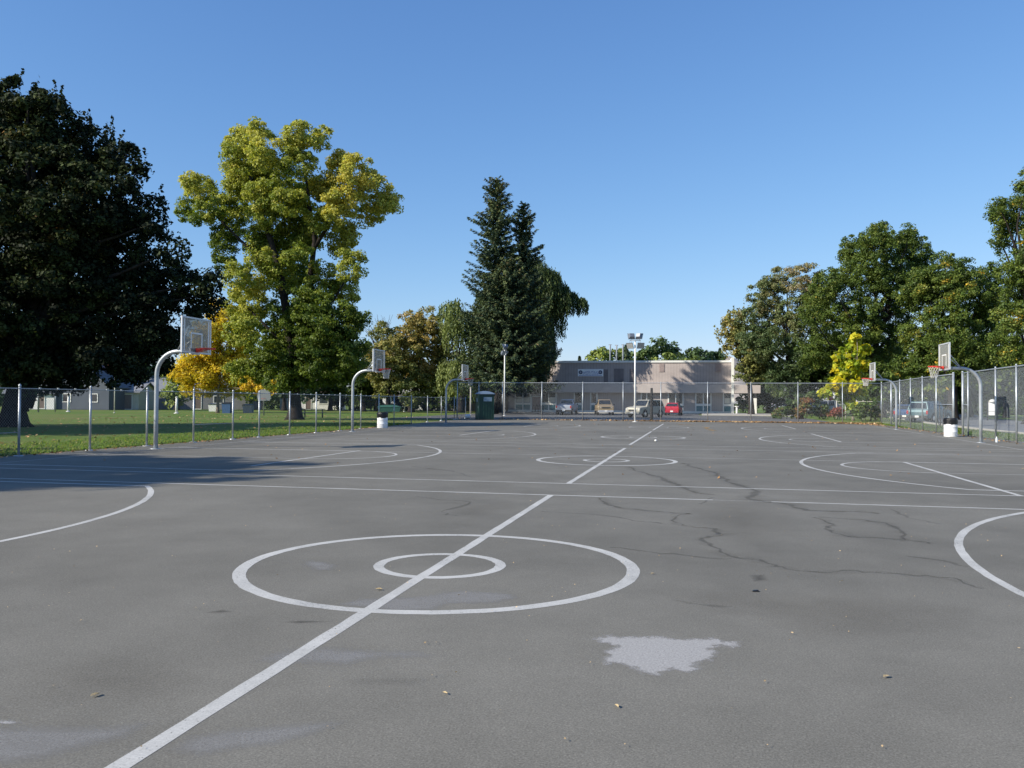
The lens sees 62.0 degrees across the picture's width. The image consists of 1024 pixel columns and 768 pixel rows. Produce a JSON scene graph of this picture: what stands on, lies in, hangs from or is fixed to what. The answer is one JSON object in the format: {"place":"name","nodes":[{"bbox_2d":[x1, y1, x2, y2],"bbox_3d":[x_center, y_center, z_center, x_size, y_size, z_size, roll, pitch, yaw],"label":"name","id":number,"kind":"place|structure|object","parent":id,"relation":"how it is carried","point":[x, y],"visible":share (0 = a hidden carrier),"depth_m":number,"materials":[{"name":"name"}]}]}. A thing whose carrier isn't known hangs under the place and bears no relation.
{"place":"outdoors","nodes":[
{"label":"outdoors","id":0,"kind":"place"},
{"bbox_2d":[0,419,1023,767],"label":"court surface","id":1,"kind":"object","parent":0,"point":[136,625],"visible":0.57,"depth_m":6.58,"materials":[{"name":"grey asphalt"}]},
{"bbox_2d":[0,732,116,756],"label":"pale stain","id":2,"kind":"object","parent":1,"relation":"on","point":[50,740],"visible":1,"depth_m":3.78,"materials":[{"name":"grey asphalt"}]},
{"bbox_2d":[150,315,215,448],"bbox_3d":[-9.942,0.014,25.901,1.642,4.030,1.691,1,-1,-36],"label":"basketball goal","id":3,"kind":"object","parent":1,"relation":"on","point":[195,336],"visible":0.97,"depth_m":25.96,"materials":[{"name":"grey metal"}]},
{"bbox_2d":[0,423,411,457],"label":"leaf litter","id":4,"kind":"object","parent":1,"relation":"on","point":[173,443],"visible":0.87,"depth_m":27.87,"materials":[{"name":"brown plant"}]},
{"bbox_2d":[191,726,316,748],"bbox_3d":[-1.133,1.588,3.838,0.848,0.001,0.735,0,-1,12],"label":"pale stain","id":5,"kind":"object","parent":1,"relation":"on","point":[227,740],"visible":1,"depth_m":3.81,"materials":[{"name":"grey asphalt"}]},
{"bbox_2d":[278,651,372,660],"bbox_3d":[-0.962,1.613,5.030,1.315,0.001,0.712,0,-1,12],"label":"pale stain","id":6,"kind":"object","parent":1,"relation":"on","point":[331,655],"visible":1,"depth_m":5.05,"materials":[{"name":"grey asphalt"}]},
{"bbox_2d":[349,349,390,431],"bbox_3d":[-6.828,0.350,41.338,1.642,4.030,1.691,1,-1,-36],"label":"basketball goal","id":7,"kind":"object","parent":1,"relation":"on","point":[378,361],"visible":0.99,"depth_m":41.38,"materials":[{"name":"grey metal"}]},
{"bbox_2d":[377,412,387,427],"bbox_3d":[-7.155,1.988,47.034,0.626,0.884,0.636,0,-1,12],"label":"trash barrel","id":8,"kind":"object","parent":1,"relation":"on","point":[382,419],"visible":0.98,"depth_m":46.78,"materials":[{"name":"white plastic"}]},
{"bbox_2d":[349,592,508,608],"bbox_3d":[-0.620,1.645,6.485,1.518,0.001,0.989,0,-1,12],"label":"pale stain","id":9,"kind":"object","parent":1,"relation":"on","point":[418,603],"visible":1,"depth_m":6.48,"materials":[{"name":"grey asphalt"}]},
{"bbox_2d":[445,364,473,422],"bbox_3d":[-3.584,0.709,57.841,1.691,4.030,1.642,1,-1,-29],"label":"basketball goal","id":10,"kind":"object","parent":1,"relation":"on","point":[464,372],"visible":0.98,"depth_m":57.98,"materials":[{"name":"grey metal"}]},
{"bbox_2d":[475,388,494,419],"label":"portable toilet","id":11,"kind":"object","parent":1,"relation":"on","point":[484,405],"visible":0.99,"depth_m":69.31,"materials":[{"name":"green plastic"}]},
{"bbox_2d":[0,478,1023,767],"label":"court marking","id":12,"kind":"object","parent":1,"relation":"on","point":[196,718],"visible":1,"depth_m":6.88,"materials":[{"name":"paint"}]},
{"bbox_2d":[7,441,1023,495],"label":"court marking","id":13,"kind":"object","parent":1,"relation":"on","point":[611,456],"visible":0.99,"depth_m":19.47,"materials":[{"name":"paint"}]},
{"bbox_2d":[626,333,644,421],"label":"floodlight mast","id":14,"kind":"object","parent":1,"relation":"on","point":[639,336],"visible":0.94,"depth_m":65.95,"materials":[{"name":"grey metal"}]},
{"bbox_2d":[288,428,1016,451],"bbox_3d":[5.533,2.314,37.337,27.303,0.001,14.468,0,-1,12],"label":"court marking","id":15,"kind":"object","parent":1,"relation":"on","point":[671,436],"visible":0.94,"depth_m":34.71,"materials":[{"name":"paint"}]},
{"bbox_2d":[593,635,737,674],"bbox_3d":[0.930,1.628,5.147,1.192,0.001,1.106,0,-1,12],"label":"pale stain","id":16,"kind":"object","parent":1,"relation":"on","point":[652,655],"visible":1,"depth_m":5.17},
{"bbox_2d":[452,422,913,433],"bbox_3d":[9.187,2.664,53.311,28.020,0.001,14.287,0,-1,12],"label":"court marking","id":17,"kind":"object","parent":1,"relation":"on","point":[668,427],"visible":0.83,"depth_m":51.66,"materials":[{"name":"paint"}]},
{"bbox_2d":[499,418,882,423],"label":"leaf litter","id":18,"kind":"object","parent":1,"relation":"on","point":[718,421],"visible":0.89,"depth_m":66.67,"materials":[{"name":"brown plant"}]},
{"bbox_2d":[862,362,898,429],"bbox_3d":[22.050,0.746,51.150,1.691,4.030,1.642,1,-1,-29],"label":"basketball goal","id":19,"kind":"object","parent":1,"relation":"on","point":[873,371],"visible":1,"depth_m":50.89,"materials":[{"name":"grey metal"}]},
{"bbox_2d":[881,372,954,431],"bbox_3d":[25.009,1.231,53.723,0.297,3.205,22.016,0,-1,15],"label":"chain link fence","id":20,"kind":"object","parent":1,"relation":"on","point":[936,397],"visible":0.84,"depth_m":49.34,"materials":[{"name":"metal"}]},
{"bbox_2d":[943,418,957,436],"bbox_3d":[20.568,2.032,39.964,0.637,0.882,0.626,0,-1,12],"label":"trash barrel","id":21,"kind":"object","parent":1,"relation":"on","point":[950,427],"visible":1,"depth_m":39.73,"materials":[{"name":"white plastic"}]},
{"bbox_2d":[928,342,985,442],"bbox_3d":[17.836,0.373,34.284,1.642,4.030,1.691,1,-1,-36],"label":"basketball goal","id":22,"kind":"object","parent":1,"relation":"on","point":[945,356],"visible":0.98,"depth_m":34.12,"materials":[{"name":"grey metal"}]},
{"bbox_2d":[961,364,1023,442],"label":"chain link fence","id":23,"kind":"object","parent":1,"relation":"on","point":[995,397],"visible":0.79,"depth_m":36.40,"materials":[{"name":"metal"}]},
{"bbox_2d":[0,404,1023,455],"bbox_3d":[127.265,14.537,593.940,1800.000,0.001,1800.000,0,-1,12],"label":"lawn","id":24,"kind":"structure","parent":0,"point":[265,416],"depth_m":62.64,"materials":[{"name":"green plant"}]},
{"bbox_2d":[2,385,54,408],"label":"shed","id":25,"kind":"structure","parent":24,"relation":"on","point":[45,402],"depth_m":116.01,"materials":[{"name":"white paint"}]},
{"bbox_2d":[56,366,131,409],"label":"house","id":26,"kind":"structure","parent":24,"relation":"on","point":[99,406],"depth_m":116.12,"materials":[{"name":"grey"}]},
{"bbox_2d":[0,68,230,426],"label":"maple tree","id":27,"kind":"object","parent":24,"relation":"on","point":[60,323],"visible":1,"depth_m":44.53,"materials":[{"name":"green plant"}]},
{"bbox_2d":[124,382,159,409],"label":"garage","id":28,"kind":"structure","parent":24,"relation":"on","point":[150,385],"depth_m":119.62,"materials":[{"name":"grey paint"}]},
{"bbox_2d":[125,394,132,409],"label":"door","id":29,"kind":"structure","parent":28,"relation":"in","point":[129,406],"depth_m":118.99,"materials":[{"name":"white paint"}]},
{"bbox_2d":[159,365,196,409],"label":"background tree","id":30,"kind":"object","parent":24,"relation":"on","point":[173,386],"visible":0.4,"depth_m":116.24,"materials":[{"name":"green plant"}]},
{"bbox_2d":[147,376,262,409],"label":"house","id":31,"kind":"structure","parent":24,"relation":"on","point":[161,386],"depth_m":128.24,"materials":[{"name":"grey"}]},
{"bbox_2d":[166,298,276,412],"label":"honeylocust tree","id":32,"kind":"object","parent":24,"relation":"on","point":[210,377],"visible":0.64,"depth_m":97.17,"materials":[{"name":"yellow plant"}]},
{"bbox_2d":[0,414,452,450],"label":"leaf litter","id":33,"kind":"object","parent":24,"relation":"on","point":[179,423],"visible":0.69,"depth_m":55.17,"materials":[{"name":"plant"}]},
{"bbox_2d":[0,384,465,455],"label":"chain link fence","id":34,"kind":"object","parent":24,"relation":"on","point":[19,388],"visible":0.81,"depth_m":29.59,"materials":[{"name":"metal"}]},
{"bbox_2d":[229,376,262,403],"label":"background tree","id":35,"kind":"object","parent":24,"relation":"on","point":[250,401],"visible":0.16,"depth_m":126.03,"materials":[{"name":"green plant"}]},
{"bbox_2d":[257,389,270,414],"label":"fan backboard","id":36,"kind":"object","parent":24,"relation":"on","point":[266,397],"visible":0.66,"depth_m":84.04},
{"bbox_2d":[254,329,320,410],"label":"background tree","id":37,"kind":"object","parent":24,"relation":"on","point":[274,397],"visible":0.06,"depth_m":121.30,"materials":[{"name":"green plant"}]},
{"bbox_2d":[173,116,403,419],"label":"cottonwood tree","id":38,"kind":"object","parent":24,"relation":"on","point":[284,246],"visible":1,"depth_m":65.92,"materials":[{"name":"green plant"}]},
{"bbox_2d":[280,387,345,409],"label":"house","id":39,"kind":"structure","parent":24,"relation":"on","point":[319,405],"depth_m":134.50,"materials":[{"name":"white paint"}]},
{"bbox_2d":[303,321,362,410],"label":"background tree","id":40,"kind":"object","parent":24,"relation":"on","point":[333,391],"visible":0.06,"depth_m":125.84,"materials":[{"name":"green plant"}]},
{"bbox_2d":[337,374,379,411],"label":"background tree","id":41,"kind":"object","parent":24,"relation":"on","point":[364,388],"visible":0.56,"depth_m":117.46,"materials":[{"name":"green plant"}]},
{"bbox_2d":[362,313,392,410],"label":"bare tree","id":42,"kind":"object","parent":24,"relation":"on","point":[376,408],"visible":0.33,"depth_m":123.83,"materials":[{"name":"plant"}]},
{"bbox_2d":[326,389,436,410],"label":"hedge","id":43,"kind":"object","parent":24,"relation":"on","point":[336,404],"visible":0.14,"depth_m":132.40,"materials":[{"name":"green plant"}]},
{"bbox_2d":[377,405,401,411],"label":"skip","id":44,"kind":"object","parent":24,"relation":"on","point":[389,408],"visible":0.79,"depth_m":109.26,"materials":[{"name":"green metal"}]},
{"bbox_2d":[369,339,410,404],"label":"background tree","id":45,"kind":"object","parent":24,"relation":"on","point":[398,392],"visible":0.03,"depth_m":127.46,"materials":[{"name":"green plant"}]},
{"bbox_2d":[361,320,423,408],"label":"ash tree","id":46,"kind":"object","parent":24,"relation":"on","point":[396,363],"visible":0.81,"depth_m":111.46,"materials":[{"name":"green plant"}]},
{"bbox_2d":[387,305,459,411],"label":"ash tree","id":47,"kind":"object","parent":24,"relation":"on","point":[435,354],"visible":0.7,"depth_m":114.48,"materials":[{"name":"green plant"}]},
{"bbox_2d":[406,358,444,410],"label":"background tree","id":48,"kind":"object","parent":24,"relation":"on","point":[432,403],"visible":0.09,"depth_m":127.30,"materials":[{"name":"green plant"}]},
{"bbox_2d":[430,347,481,408],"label":"background tree","id":49,"kind":"object","parent":24,"relation":"on","point":[452,400],"visible":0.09,"depth_m":125.29,"materials":[{"name":"green plant"}]},
{"bbox_2d":[435,297,479,412],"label":"willow tree","id":50,"kind":"object","parent":24,"relation":"on","point":[455,331],"visible":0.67,"depth_m":111.19,"materials":[{"name":"green plant"}]},
{"bbox_2d":[448,175,543,413],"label":"spruce tree","id":51,"kind":"object","parent":24,"relation":"on","point":[494,252],"visible":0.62,"depth_m":102.16,"materials":[{"name":"green plant"}]},
{"bbox_2d":[461,255,565,413],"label":"spruce tree","id":52,"kind":"object","parent":24,"relation":"on","point":[512,276],"visible":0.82,"depth_m":100.13,"materials":[{"name":"green plant"}]},
{"bbox_2d":[479,201,562,410],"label":"spruce tree","id":53,"kind":"object","parent":24,"relation":"on","point":[527,259],"visible":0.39,"depth_m":103.90,"materials":[{"name":"green plant"}]},
{"bbox_2d":[462,257,589,412],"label":"willow tree","id":54,"kind":"object","parent":24,"relation":"on","point":[563,299],"visible":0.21,"depth_m":114.43,"materials":[{"name":"green plant"}]},
{"bbox_2d":[437,357,759,413],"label":"recreation building","id":55,"kind":"structure","parent":24,"relation":"on","point":[597,376],"depth_m":119.45,"materials":[{"name":"beige concrete"}]},
{"bbox_2d":[515,393,530,409],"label":"window","id":56,"kind":"structure","parent":55,"relation":"in","point":[524,403],"depth_m":123.23,"materials":[{"name":"grey glass"}]},
{"bbox_2d":[542,393,556,409],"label":"window","id":57,"kind":"structure","parent":55,"relation":"in","point":[547,401],"depth_m":122.40,"materials":[{"name":"grey glass"}]},
{"bbox_2d":[614,369,623,381],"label":"upper window","id":58,"kind":"structure","parent":55,"relation":"in","point":[618,373],"depth_m":120.15,"materials":[{"name":"grey glass"}]},
{"bbox_2d":[668,393,683,410],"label":"window","id":59,"kind":"structure","parent":55,"relation":"in","point":[671,396],"depth_m":118.61,"materials":[{"name":"grey glass"}]},
{"bbox_2d":[695,393,711,410],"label":"window","id":60,"kind":"structure","parent":55,"relation":"in","point":[699,402],"depth_m":117.83,"materials":[{"name":"grey glass"}]},
{"bbox_2d":[723,393,730,411],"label":"window","id":61,"kind":"structure","parent":55,"relation":"in","point":[726,406],"depth_m":117.14,"materials":[{"name":"grey glass"}]},
{"bbox_2d":[584,346,621,360],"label":"distant tree","id":62,"kind":"object","parent":24,"relation":"on","point":[601,354],"visible":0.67,"depth_m":159.36,"materials":[{"name":"green plant"}]},
{"bbox_2d":[629,336,688,359],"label":"distant tree","id":63,"kind":"object","parent":24,"relation":"on","point":[648,352],"visible":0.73,"depth_m":163.53,"materials":[{"name":"green plant"}]},
{"bbox_2d":[457,381,881,422],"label":"chain link fence","id":64,"kind":"object","parent":24,"relation":"on","point":[797,383],"visible":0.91,"depth_m":67.59,"materials":[{"name":"metal"}]},
{"bbox_2d":[678,346,711,359],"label":"distant tree","id":65,"kind":"object","parent":24,"relation":"on","point":[697,350],"visible":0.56,"depth_m":163.10,"materials":[{"name":"green plant"}]},
{"bbox_2d":[708,351,729,359],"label":"distant tree","id":66,"kind":"object","parent":24,"relation":"on","point":[716,354],"visible":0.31,"depth_m":166.06,"materials":[{"name":"green plant"}]},
{"bbox_2d":[713,303,774,413],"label":"street tree","id":67,"kind":"object","parent":24,"relation":"on","point":[747,365],"visible":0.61,"depth_m":107.44,"materials":[{"name":"green plant"}]},
{"bbox_2d":[734,394,780,412],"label":"green bush","id":68,"kind":"object","parent":24,"relation":"on","point":[743,405],"visible":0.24,"depth_m":131.91,"materials":[{"name":"green plant"}]},
{"bbox_2d":[752,360,796,412],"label":"background tree","id":69,"kind":"object","parent":24,"relation":"on","point":[766,397],"visible":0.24,"depth_m":128.73,"materials":[{"name":"green plant"}]},
{"bbox_2d":[771,406,794,418],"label":"garden shrub","id":70,"kind":"object","parent":24,"relation":"on","point":[786,413],"visible":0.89,"depth_m":84.09,"materials":[{"name":"green plant"}]},
{"bbox_2d":[732,262,836,414],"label":"street tree","id":71,"kind":"object","parent":24,"relation":"on","point":[778,318],"visible":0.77,"depth_m":104.27,"materials":[{"name":"green plant"}]},
{"bbox_2d":[793,397,814,418],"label":"garden shrub","id":72,"kind":"object","parent":24,"relation":"on","point":[804,406],"visible":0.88,"depth_m":82.51,"materials":[{"name":"brown plant"}]},
{"bbox_2d":[785,390,822,416],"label":"garden shrub","id":73,"kind":"object","parent":24,"relation":"on","point":[811,395],"visible":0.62,"depth_m":93.74,"materials":[{"name":"green plant"}]},
{"bbox_2d":[775,350,835,413],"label":"background tree","id":74,"kind":"object","parent":24,"relation":"on","point":[817,375],"visible":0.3,"depth_m":123.84,"materials":[{"name":"green plant"}]},
{"bbox_2d":[810,403,830,418],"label":"garden shrub","id":75,"kind":"object","parent":24,"relation":"on","point":[822,410],"visible":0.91,"depth_m":82.93,"materials":[{"name":"green plant"}]},
{"bbox_2d":[807,400,841,413],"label":"white van","id":76,"kind":"object","parent":24,"relation":"on","point":[832,404],"visible":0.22,"depth_m":117.26,"materials":[{"name":"paint"}]},
{"bbox_2d":[829,407,845,418],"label":"garden shrub","id":77,"kind":"object","parent":24,"relation":"on","point":[838,413],"visible":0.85,"depth_m":81.51,"materials":[{"name":"red plant"}]},
{"bbox_2d":[815,352,871,413],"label":"background tree","id":78,"kind":"object","parent":24,"relation":"on","point":[828,367],"visible":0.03,"depth_m":122.94,"materials":[{"name":"green plant"}]},
{"bbox_2d":[816,332,873,420],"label":"catalpa tree","id":79,"kind":"object","parent":24,"relation":"on","point":[843,362],"visible":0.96,"depth_m":76.75,"materials":[{"name":"yellow plant"}]},
{"bbox_2d":[793,219,935,417],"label":"street tree","id":80,"kind":"object","parent":24,"relation":"on","point":[860,256],"visible":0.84,"depth_m":94.33,"materials":[{"name":"green plant"}]},
{"bbox_2d":[851,399,882,420],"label":"green bush","id":81,"kind":"object","parent":24,"relation":"on","point":[870,406],"visible":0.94,"depth_m":73.87,"materials":[{"name":"green plant"}]},
{"bbox_2d":[857,360,903,418],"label":"green bush","id":82,"kind":"object","parent":24,"relation":"on","point":[885,373],"visible":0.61,"depth_m":83.63,"materials":[{"name":"green plant"}]},
{"bbox_2d":[863,337,909,414],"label":"background tree","id":83,"kind":"object","parent":24,"relation":"on","point":[904,358],"visible":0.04,"depth_m":116.97,"materials":[{"name":"green plant"}]},
{"bbox_2d":[924,356,951,425],"bbox_3d":[30.220,0.329,60.298,2.263,5.273,1.768,1,-2,-43],"label":"green bush","id":84,"kind":"object","parent":24,"relation":"on","point":[938,381],"visible":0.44,"depth_m":60.06,"materials":[{"name":"green plant"}]},
{"bbox_2d":[859,395,1023,414],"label":"hedge","id":85,"kind":"object","parent":24,"relation":"on","point":[1021,402],"visible":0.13,"depth_m":127.45,"materials":[{"name":"green plant"}]},
{"bbox_2d":[876,423,1023,441],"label":"grass","id":86,"kind":"structure","parent":24,"relation":"on","point":[960,431],"depth_m":45.25,"materials":[{"name":"green plant"}]},
{"bbox_2d":[960,344,1023,417],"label":"background tree","id":87,"kind":"object","parent":24,"relation":"on","point":[1000,391],"visible":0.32,"depth_m":98.81,"materials":[{"name":"green plant"}]},
{"bbox_2d":[1010,342,1023,393],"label":"background tree","id":88,"kind":"object","parent":24,"relation":"on","point":[1018,381],"visible":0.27,"depth_m":94.13,"materials":[{"name":"green plant"}]},
{"bbox_2d":[0,0,1023,404],"label":"sky","id":89,"kind":"structure","parent":0,"point":[667,156],"materials":[{"name":"blue"}]},
{"bbox_2d":[505,411,699,413],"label":"walkway","id":90,"kind":"structure","parent":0,"point":[583,412],"depth_m":117.75,"materials":[{"name":"concrete"}]},
{"bbox_2d":[399,412,825,421],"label":"parking lot","id":91,"kind":"structure","parent":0,"point":[549,416],"depth_m":84.64,"materials":[{"name":"grey asphalt"}]},
{"bbox_2d":[501,344,507,415],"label":"floodlight mast","id":92,"kind":"object","parent":91,"relation":"on","point":[504,352],"visible":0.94,"depth_m":89.77,"materials":[{"name":"grey metal"}]},
{"bbox_2d":[556,399,577,414],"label":"silver pickup","id":93,"kind":"object","parent":91,"relation":"on","point":[563,406],"visible":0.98,"depth_m":100.60,"materials":[{"name":"paint"}]},
{"bbox_2d":[594,399,614,414],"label":"tan pickup","id":94,"kind":"object","parent":91,"relation":"on","point":[601,405],"visible":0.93,"depth_m":98.92,"materials":[{"name":"paint"}]},
{"bbox_2d":[625,400,664,417],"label":"beige suv","id":95,"kind":"object","parent":91,"relation":"on","point":[645,408],"visible":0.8,"depth_m":86.19,"materials":[{"name":"paint"}]},
{"bbox_2d":[665,403,683,414],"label":"red hatchback","id":96,"kind":"object","parent":91,"relation":"on","point":[675,406],"visible":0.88,"depth_m":99.72,"materials":[{"name":"paint"}]},
{"bbox_2d":[702,413,790,415],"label":"walkway","id":97,"kind":"structure","parent":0,"point":[731,414],"depth_m":103.86,"materials":[{"name":"concrete"}]},
{"bbox_2d":[725,356,780,402],"bbox_3d":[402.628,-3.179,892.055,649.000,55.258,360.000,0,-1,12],"label":"building","id":98,"kind":"structure","parent":0,"point":[740,382],"depth_m":846.44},
{"bbox_2d":[889,412,1023,431],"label":"street","id":99,"kind":"structure","parent":0,"point":[985,425],"depth_m":69.11,"materials":[{"name":"grey asphalt"}]},
{"bbox_2d":[892,404,916,421],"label":"blue sedan","id":100,"kind":"object","parent":99,"relation":"on","point":[905,408],"visible":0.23,"depth_m":72.34,"materials":[{"name":"paint"}]},
{"bbox_2d":[896,372,944,408],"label":"background tree","id":101,"kind":"object","parent":99,"relation":"on","point":[918,388],"visible":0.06,"depth_m":111.05,"materials":[{"name":"green plant"}]},
{"bbox_2d":[906,401,951,422],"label":"teal suv","id":102,"kind":"object","parent":99,"relation":"on","point":[916,405],"visible":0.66,"depth_m":70.56,"materials":[{"name":"paint"}]},
{"bbox_2d":[890,250,1019,419],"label":"street tree","id":103,"kind":"object","parent":99,"relation":"on","point":[962,323],"visible":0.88,"depth_m":83.97,"materials":[{"name":"green plant"}]},
{"bbox_2d":[888,416,1023,433],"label":"kerb","id":104,"kind":"structure","parent":99,"relation":"on","point":[975,428],"depth_m":52.54,"materials":[{"name":"concrete"}]},
{"bbox_2d":[933,347,1000,416],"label":"background tree","id":105,"kind":"object","parent":99,"relation":"on","point":[959,392],"visible":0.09,"depth_m":102.99,"materials":[{"name":"green plant"}]},
{"bbox_2d":[982,166,1023,423],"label":"street tree","id":106,"kind":"object","parent":99,"relation":"on","point":[1009,222],"visible":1,"depth_m":68.58,"materials":[{"name":"green plant"}]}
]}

